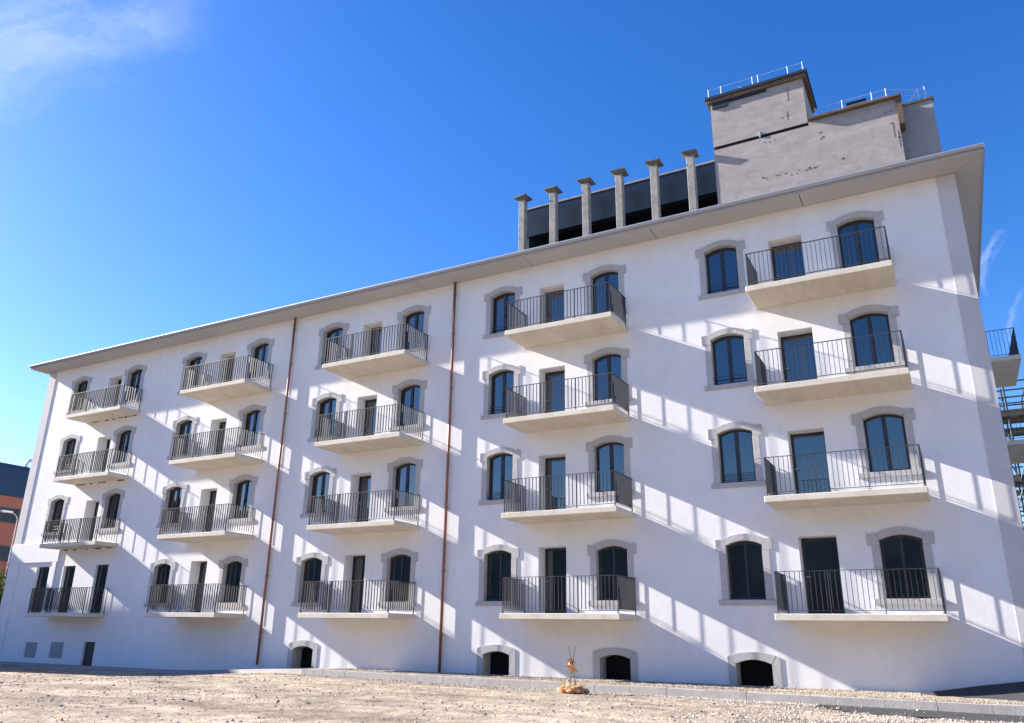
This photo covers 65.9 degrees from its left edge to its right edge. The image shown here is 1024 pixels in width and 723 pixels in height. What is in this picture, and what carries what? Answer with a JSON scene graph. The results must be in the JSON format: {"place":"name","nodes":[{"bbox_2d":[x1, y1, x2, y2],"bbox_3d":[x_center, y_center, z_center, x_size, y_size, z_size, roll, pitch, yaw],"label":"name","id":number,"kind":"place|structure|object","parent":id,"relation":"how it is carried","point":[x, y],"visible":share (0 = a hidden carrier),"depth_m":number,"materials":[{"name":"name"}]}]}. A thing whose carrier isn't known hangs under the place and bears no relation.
{"place":"outdoors","nodes":[
{"label":"outdoors","id":0,"kind":"place"},
{"bbox_2d":[0,664,1003,722],"bbox_3d":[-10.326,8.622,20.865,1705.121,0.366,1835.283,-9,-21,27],"label":"ground","id":1,"kind":"structure","parent":0,"point":[363,710],"depth_m":16.18,"materials":[{"name":"beige gravel"}]},
{"bbox_2d":[0,556,8,604],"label":"leafy tree","id":2,"kind":"object","parent":1,"relation":"on","point":[2,584],"visible":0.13,"depth_m":47.45,"materials":[{"name":"green plant"}]},
{"bbox_2d":[0,510,16,587],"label":"street lamp","id":3,"kind":"object","parent":1,"relation":"on","point":[5,511],"visible":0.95,"depth_m":49.96,"materials":[{"name":"grey metal"}]},
{"bbox_2d":[0,459,31,588],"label":"office building","id":4,"kind":"structure","parent":1,"relation":"on","point":[13,481],"depth_m":53.63,"materials":[{"name":"orange"}]},
{"bbox_2d":[0,545,12,560],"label":"window","id":5,"kind":"structure","parent":4,"relation":"in","point":[4,550],"depth_m":52.86,"materials":[{"name":"grey"}]},
{"bbox_2d":[0,506,20,523],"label":"window","id":6,"kind":"structure","parent":4,"relation":"in","point":[4,517],"depth_m":53.49,"materials":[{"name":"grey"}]},
{"bbox_2d":[0,661,335,673],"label":"path","id":7,"kind":"structure","parent":1,"relation":"on","point":[277,670],"depth_m":30.53,"materials":[{"name":"concrete"}]},
{"bbox_2d":[0,142,1023,692],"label":"apartment building","id":8,"kind":"structure","parent":1,"relation":"on","point":[756,440],"depth_m":26.11,"materials":[{"name":"white paint"}]},
{"bbox_2d":[31,567,49,612],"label":"door","id":9,"kind":"structure","parent":8,"relation":"in","point":[44,571],"depth_m":38.08,"materials":[{"name":"grey"}]},
{"bbox_2d":[41,495,68,535],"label":"window","id":10,"kind":"structure","parent":8,"relation":"in","point":[57,504],"depth_m":39.16,"materials":[{"name":"grey stone"}]},
{"bbox_2d":[53,434,80,473],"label":"window","id":11,"kind":"structure","parent":8,"relation":"in","point":[69,444],"depth_m":40.17,"materials":[{"name":"grey stone"}]},
{"bbox_2d":[58,566,75,612],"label":"door","id":12,"kind":"structure","parent":8,"relation":"in","point":[70,570],"depth_m":37.14,"materials":[{"name":"grey"}]},
{"bbox_2d":[65,376,92,414],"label":"window","id":13,"kind":"structure","parent":8,"relation":"in","point":[82,384],"depth_m":41.19,"materials":[{"name":"grey stone"}]},
{"bbox_2d":[89,502,98,540],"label":"door","id":14,"kind":"structure","parent":8,"relation":"in","point":[97,503],"depth_m":38.19,"materials":[{"name":"grey"}]},
{"bbox_2d":[90,565,108,612],"bbox_3d":[-18.676,10.324,35.886,0.906,2.116,0.125,-9,-21,27],"label":"door","id":15,"kind":"structure","parent":8,"relation":"in","point":[102,571],"depth_m":36.00,"materials":[{"name":"grey"}]},
{"bbox_2d":[102,439,110,471],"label":"door","id":16,"kind":"structure","parent":8,"relation":"in","point":[108,442],"depth_m":39.24,"materials":[{"name":"grey"}]},
{"bbox_2d":[96,489,125,531],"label":"window","id":17,"kind":"structure","parent":8,"relation":"in","point":[112,499],"depth_m":37.18,"materials":[{"name":"grey stone"}]},
{"bbox_2d":[114,379,121,405],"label":"door","id":18,"kind":"structure","parent":8,"relation":"in","point":[119,383],"depth_m":40.27,"materials":[{"name":"grey"}]},
{"bbox_2d":[108,425,136,466],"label":"window","id":19,"kind":"structure","parent":8,"relation":"in","point":[123,436],"depth_m":38.18,"materials":[{"name":"grey stone"}]},
{"bbox_2d":[119,365,146,404],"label":"window","id":20,"kind":"structure","parent":8,"relation":"in","point":[134,376],"depth_m":39.19,"materials":[{"name":"grey stone"}]},
{"bbox_2d":[143,559,175,606],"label":"window","id":21,"kind":"structure","parent":8,"relation":"in","point":[163,569],"depth_m":34.21,"materials":[{"name":"grey stone"}]},
{"bbox_2d":[156,482,187,527],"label":"window","id":22,"kind":"structure","parent":8,"relation":"in","point":[173,493],"depth_m":35.30,"materials":[{"name":"grey stone"}]},
{"bbox_2d":[167,416,197,459],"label":"window","id":23,"kind":"structure","parent":8,"relation":"in","point":[184,425],"depth_m":36.31,"materials":[{"name":"grey stone"}]},
{"bbox_2d":[177,352,206,394],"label":"window","id":24,"kind":"structure","parent":8,"relation":"in","point":[196,358],"depth_m":37.32,"materials":[{"name":"grey stone"}]},
{"bbox_2d":[194,562,206,612],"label":"door","id":25,"kind":"structure","parent":8,"relation":"in","point":[203,566],"depth_m":33.55,"materials":[{"name":"grey"}]},
{"bbox_2d":[205,491,216,531],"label":"door","id":26,"kind":"structure","parent":8,"relation":"in","point":[213,494],"depth_m":34.56,"materials":[{"name":"grey"}]},
{"bbox_2d":[216,422,225,454],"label":"door","id":27,"kind":"structure","parent":8,"relation":"in","point":[223,424],"depth_m":35.60,"materials":[{"name":"grey"}]},
{"bbox_2d":[213,556,247,606],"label":"window","id":28,"kind":"structure","parent":8,"relation":"in","point":[232,569],"depth_m":32.24,"materials":[{"name":"grey stone"}]},
{"bbox_2d":[226,356,234,381],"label":"door","id":29,"kind":"structure","parent":8,"relation":"in","point":[234,356],"depth_m":36.64,"materials":[{"name":"grey"}]},
{"bbox_2d":[224,475,257,522],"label":"window","id":30,"kind":"structure","parent":8,"relation":"in","point":[242,488],"depth_m":33.34,"materials":[{"name":"grey stone"}]},
{"bbox_2d":[233,405,266,450],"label":"window","id":31,"kind":"structure","parent":8,"relation":"in","point":[251,417],"depth_m":34.34,"materials":[{"name":"grey stone"}]},
{"bbox_2d":[245,338,274,380],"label":"window","id":32,"kind":"structure","parent":8,"relation":"in","point":[261,348],"depth_m":35.35,"materials":[{"name":"grey stone"}]},
{"bbox_2d":[286,640,317,667],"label":"basement window","id":33,"kind":"structure","parent":8,"relation":"in","point":[301,653],"depth_m":29.56,"materials":[{"name":"black"}]},
{"bbox_2d":[291,552,328,606],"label":"window","id":34,"kind":"structure","parent":8,"relation":"in","point":[312,566],"depth_m":30.34,"materials":[{"name":"grey stone"}]},
{"bbox_2d":[300,466,335,517],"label":"window","id":35,"kind":"structure","parent":8,"relation":"in","point":[319,480],"depth_m":31.44,"materials":[{"name":"grey stone"}]},
{"bbox_2d":[307,392,342,441],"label":"window","id":36,"kind":"structure","parent":8,"relation":"in","point":[326,403],"depth_m":32.43,"materials":[{"name":"grey stone"}]},
{"bbox_2d":[315,322,348,369],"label":"window","id":37,"kind":"structure","parent":8,"relation":"in","point":[336,329],"depth_m":33.46,"materials":[{"name":"grey stone"}]},
{"bbox_2d":[349,556,364,612],"bbox_3d":[-5.618,8.340,29.527,0.976,2.096,0.125,-9,-21,27],"label":"door","id":38,"kind":"structure","parent":8,"relation":"in","point":[358,569],"depth_m":29.73,"materials":[{"name":"grey glass"}]},
{"bbox_2d":[356,476,370,521],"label":"door","id":39,"kind":"structure","parent":8,"relation":"in","point":[364,481],"depth_m":30.75,"materials":[{"name":"grey"}]},
{"bbox_2d":[363,399,376,435],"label":"door","id":40,"kind":"structure","parent":8,"relation":"in","point":[368,403],"depth_m":31.78,"materials":[{"name":"grey"}]},
{"bbox_2d":[369,327,381,355],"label":"door","id":41,"kind":"structure","parent":8,"relation":"in","point":[370,354],"depth_m":32.81,"materials":[{"name":"grey"}]},
{"bbox_2d":[378,549,417,605],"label":"window","id":42,"kind":"structure","parent":8,"relation":"in","point":[399,565],"depth_m":28.46,"materials":[{"name":"grey"}]},
{"bbox_2d":[384,457,422,511],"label":"window","id":43,"kind":"structure","parent":8,"relation":"in","point":[404,473],"depth_m":29.55,"materials":[{"name":"grey stone"}]},
{"bbox_2d":[389,379,426,431],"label":"window","id":44,"kind":"structure","parent":8,"relation":"in","point":[410,392],"depth_m":30.54,"materials":[{"name":"grey stone"}]},
{"bbox_2d":[397,305,430,352],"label":"window","id":45,"kind":"structure","parent":8,"relation":"in","point":[416,316],"depth_m":31.56,"materials":[{"name":"grey"}]},
{"bbox_2d":[476,645,515,675],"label":"basement window","id":46,"kind":"structure","parent":8,"relation":"in","point":[491,659],"depth_m":25.83,"materials":[{"name":"black"}]},
{"bbox_2d":[475,544,518,605],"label":"window","id":47,"kind":"structure","parent":8,"relation":"in","point":[497,561],"depth_m":26.58,"materials":[{"name":"grey"}]},
{"bbox_2d":[478,447,519,505],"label":"window","id":48,"kind":"structure","parent":8,"relation":"in","point":[499,464],"depth_m":27.66,"materials":[{"name":"grey stone"}]},
{"bbox_2d":[481,364,520,419],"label":"window","id":49,"kind":"structure","parent":8,"relation":"in","point":[496,379],"depth_m":28.68,"materials":[{"name":"grey"}]},
{"bbox_2d":[483,286,521,339],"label":"window","id":50,"kind":"structure","parent":8,"relation":"in","point":[496,301],"depth_m":29.71,"materials":[{"name":"grey"}]},
{"bbox_2d":[514,193,532,250],"bbox_3d":[0.440,-4.941,32.540,0.581,4.073,0.581,-12,-23,33],"label":"concrete post","id":51,"kind":"object","parent":8,"relation":"on","point":[523,199],"visible":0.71,"depth_m":32.72,"materials":[{"name":"grey concrete"}]},
{"bbox_2d":[544,185,562,243],"bbox_3d":[1.672,-5.141,31.907,0.581,4.075,0.581,-11,-22,31],"label":"concrete post","id":52,"kind":"object","parent":8,"relation":"on","point":[552,192],"visible":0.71,"depth_m":32.09,"materials":[{"name":"grey concrete"}]},
{"bbox_2d":[545,290,563,322],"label":"door","id":53,"kind":"structure","parent":8,"relation":"in","point":[556,296],"depth_m":29.07,"materials":[{"name":"blue"}]},
{"bbox_2d":[545,370,564,412],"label":"door","id":54,"kind":"structure","parent":8,"relation":"in","point":[558,375],"depth_m":28.02,"materials":[{"name":"blue glass"}]},
{"bbox_2d":[545,457,565,509],"bbox_3d":[1.581,4.286,26.819,0.996,2.096,0.125,-9,-21,27],"label":"door","id":55,"kind":"structure","parent":8,"relation":"in","point":[553,466],"depth_m":26.97,"materials":[{"name":"blue"}]},
{"bbox_2d":[545,548,566,612],"bbox_3d":[1.537,7.174,25.825,0.996,2.096,0.125,-9,-21,27],"label":"door","id":56,"kind":"structure","parent":8,"relation":"in","point":[555,558],"depth_m":25.93,"materials":[{"name":"grey glass"}]},
{"bbox_2d":[576,176,595,235],"bbox_3d":[2.961,-5.355,31.242,0.594,4.084,0.594,-9,-21,27],"label":"concrete post","id":57,"kind":"object","parent":8,"relation":"on","point":[586,183],"visible":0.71,"depth_m":31.44,"materials":[{"name":"grey concrete"}]},
{"bbox_2d":[583,264,627,315],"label":"window","id":58,"kind":"structure","parent":8,"relation":"in","point":[614,274],"depth_m":27.87,"materials":[{"name":"blue"}]},
{"bbox_2d":[584,347,630,406],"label":"window","id":59,"kind":"structure","parent":8,"relation":"in","point":[609,359],"depth_m":26.84,"materials":[{"name":"grey"}]},
{"bbox_2d":[586,435,633,497],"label":"window","id":60,"kind":"structure","parent":8,"relation":"in","point":[611,452],"depth_m":25.83,"materials":[{"name":"grey stone"}]},
{"bbox_2d":[587,539,637,605],"bbox_3d":[3.158,6.570,24.618,1.620,1.990,0.305,-9,-21,27],"label":"window","id":61,"kind":"structure","parent":8,"relation":"in","point":[607,558],"depth_m":24.75,"materials":[{"name":"grey"}]},
{"bbox_2d":[593,648,637,680],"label":"basement window","id":62,"kind":"structure","parent":8,"relation":"in","point":[608,663],"depth_m":23.96,"materials":[{"name":"black"}]},
{"bbox_2d":[610,167,628,227],"bbox_3d":[4.219,-5.554,30.589,0.598,4.072,0.598,-9,-21,27],"label":"concrete post","id":63,"kind":"object","parent":8,"relation":"on","point":[619,174],"visible":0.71,"depth_m":30.80,"materials":[{"name":"grey concrete"}]},
{"bbox_2d":[527,160,717,248],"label":"upstand wall","id":64,"kind":"structure","parent":8,"relation":"on","point":[674,197],"depth_m":32.42,"materials":[{"name":"dark glass"}]},
{"bbox_2d":[645,158,663,219],"bbox_3d":[5.476,-5.766,29.931,0.582,4.080,0.582,-9,-21,27],"label":"concrete post","id":65,"kind":"object","parent":8,"relation":"on","point":[653,165],"visible":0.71,"depth_m":30.14,"materials":[{"name":"grey concrete"}]},
{"bbox_2d":[681,148,698,210],"bbox_3d":[6.719,-5.971,29.288,0.582,4.084,0.582,-8,-21,24],"label":"concrete post","id":66,"kind":"object","parent":8,"relation":"on","point":[690,156],"visible":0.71,"depth_m":29.49,"materials":[{"name":"grey concrete"}]},
{"bbox_2d":[695,240,745,300],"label":"window","id":67,"kind":"structure","parent":8,"relation":"in","point":[721,265],"depth_m":25.92,"materials":[{"name":"blue"}]},
{"bbox_2d":[701,328,756,391],"bbox_3d":[6.836,-0.080,24.850,1.620,1.990,0.305,-9,-21,27],"label":"window","id":68,"kind":"structure","parent":8,"relation":"in","point":[728,354],"depth_m":24.90,"materials":[{"name":"blue glass"}]},
{"bbox_2d":[707,422,765,488],"bbox_3d":[6.792,2.823,23.851,1.620,1.990,0.305,-9,-21,27],"label":"window","id":69,"kind":"structure","parent":8,"relation":"in","point":[736,455],"depth_m":23.89,"materials":[{"name":"blue"}]},
{"bbox_2d":[715,534,776,604],"bbox_3d":[6.744,5.985,22.763,1.620,1.990,0.305,-9,-21,27],"label":"window","id":70,"kind":"structure","parent":8,"relation":"in","point":[744,559],"depth_m":22.80,"materials":[{"name":"grey glass"}]},
{"bbox_2d":[727,652,782,686],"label":"basement window","id":71,"kind":"structure","parent":8,"relation":"in","point":[744,668],"depth_m":22.08,"materials":[{"name":"black"}]},
{"bbox_2d":[771,241,805,280],"bbox_3d":[8.856,-2.790,25.133,1.006,2.096,0.125,-9,-21,27],"label":"door","id":72,"kind":"structure","parent":8,"relation":"in","point":[799,253],"depth_m":25.31,"materials":[{"name":"blue"}]},
{"bbox_2d":[780,333,817,382],"bbox_3d":[8.811,0.170,24.115,1.006,2.096,0.125,-9,-21,27],"label":"door","id":73,"kind":"structure","parent":8,"relation":"in","point":[806,338],"depth_m":24.25,"materials":[{"name":"grey"}]},
{"bbox_2d":[790,432,830,493],"bbox_3d":[8.767,3.115,23.101,1.006,2.096,0.125,-9,-21,27],"label":"door","id":74,"kind":"structure","parent":8,"relation":"in","point":[805,443],"depth_m":23.20,"materials":[{"name":"blue glass"}]},
{"bbox_2d":[704,68,941,203],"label":"concrete tower","id":75,"kind":"structure","parent":8,"relation":"on","point":[771,134],"depth_m":27.98,"materials":[{"name":"grey concrete"}]},
{"bbox_2d":[708,62,803,96],"bbox_3d":[9.559,-10.166,30.367,3.498,0.400,2.188,-9,-21,27],"label":"guard rail","id":76,"kind":"object","parent":75,"relation":"on","point":[757,77],"visible":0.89,"depth_m":29.46,"materials":[{"name":"grey metal"}]},
{"bbox_2d":[814,86,925,114],"bbox_3d":[12.375,-8.997,27.370,3.531,0.620,0.319,-7,-20,20],"label":"guard rail","id":77,"kind":"object","parent":75,"relation":"on","point":[916,89],"visible":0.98,"depth_m":27.12,"materials":[{"name":"grey"}]},
{"bbox_2d":[801,537,844,613],"bbox_3d":[8.723,6.003,22.108,1.006,2.096,0.125,-9,-21,27],"label":"door","id":78,"kind":"structure","parent":8,"relation":"in","point":[818,553],"depth_m":22.16,"materials":[{"name":"grey"}]},
{"bbox_2d":[826,210,886,269],"bbox_3d":[10.501,-3.601,23.985,1.620,1.990,0.305,-9,-21,27],"label":"window","id":79,"kind":"structure","parent":8,"relation":"in","point":[860,220],"depth_m":24.08,"materials":[{"name":"blue"}]},
{"bbox_2d":[838,305,904,373],"bbox_3d":[10.457,-0.670,22.976,1.620,1.990,0.305,-9,-21,27],"label":"window","id":80,"kind":"structure","parent":8,"relation":"in","point":[874,319],"depth_m":23.03,"materials":[{"name":"blue"}]},
{"bbox_2d":[851,406,921,478],"bbox_3d":[10.414,2.233,21.977,1.620,1.990,0.305,-9,-21,27],"label":"window","id":81,"kind":"structure","parent":8,"relation":"in","point":[889,426],"depth_m":22.03,"materials":[{"name":"grey"}]},
{"bbox_2d":[866,527,942,604],"bbox_3d":[10.366,5.395,20.889,1.620,1.990,0.305,-9,-21,27],"label":"window","id":82,"kind":"structure","parent":8,"relation":"in","point":[895,550],"depth_m":20.93,"materials":[{"name":"grey"}]},
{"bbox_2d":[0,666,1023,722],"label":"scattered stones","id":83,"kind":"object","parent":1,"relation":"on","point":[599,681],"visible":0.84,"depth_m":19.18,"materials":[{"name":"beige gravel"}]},
{"bbox_2d":[555,678,589,693],"bbox_3d":[1.573,8.174,19.950,0.757,0.445,1.446,18,-25,-40],"label":"rubble heap","id":84,"kind":"object","parent":1,"relation":"on","point":[571,688],"visible":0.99,"depth_m":19.89,"materials":[{"name":"stone"}]},
{"bbox_2d":[566,646,578,684],"bbox_3d":[1.541,7.836,20.145,0.294,1.103,0.248,-9,-21,27],"label":"marker stake","id":85,"kind":"object","parent":84,"relation":"on","point":[571,668],"visible":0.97,"depth_m":20.16,"materials":[{"name":"brown wood"}]},
{"bbox_2d":[301,669,1023,715],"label":"kerb","id":86,"kind":"structure","parent":1,"relation":"on","point":[1001,709],"depth_m":18.89,"materials":[{"name":"concrete"}]},
{"bbox_2d":[326,668,1023,704],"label":"gravel strip","id":87,"kind":"object","parent":1,"relation":"on","point":[989,701],"visible":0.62,"depth_m":20.13,"materials":[{"name":"gravel"}]},
{"bbox_2d":[922,681,1023,700],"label":"tarmac ramp","id":88,"kind":"structure","parent":87,"relation":"on","point":[1013,691],"depth_m":18.57,"materials":[{"name":"grey asphalt"}]},
{"bbox_2d":[817,704,1023,722],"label":"tarmac strip","id":89,"kind":"object","parent":1,"relation":"on","point":[946,714],"visible":0.98,"depth_m":15.68,"materials":[{"name":"grey asphalt"}]},
{"bbox_2d":[997,379,1023,528],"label":"scaffolding","id":90,"kind":"object","parent":1,"relation":"on","point":[1018,477],"visible":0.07,"depth_m":35.17,"materials":[{"name":"metal"}]},
{"bbox_2d":[0,0,1023,526],"label":"sky","id":91,"kind":"structure","parent":0,"point":[167,166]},
{"bbox_2d":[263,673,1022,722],"bbox_3d":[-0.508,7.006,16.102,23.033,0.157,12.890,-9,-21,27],"label":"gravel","id":92,"kind":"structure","parent":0,"point":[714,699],"depth_m":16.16,"materials":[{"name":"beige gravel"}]}
]}

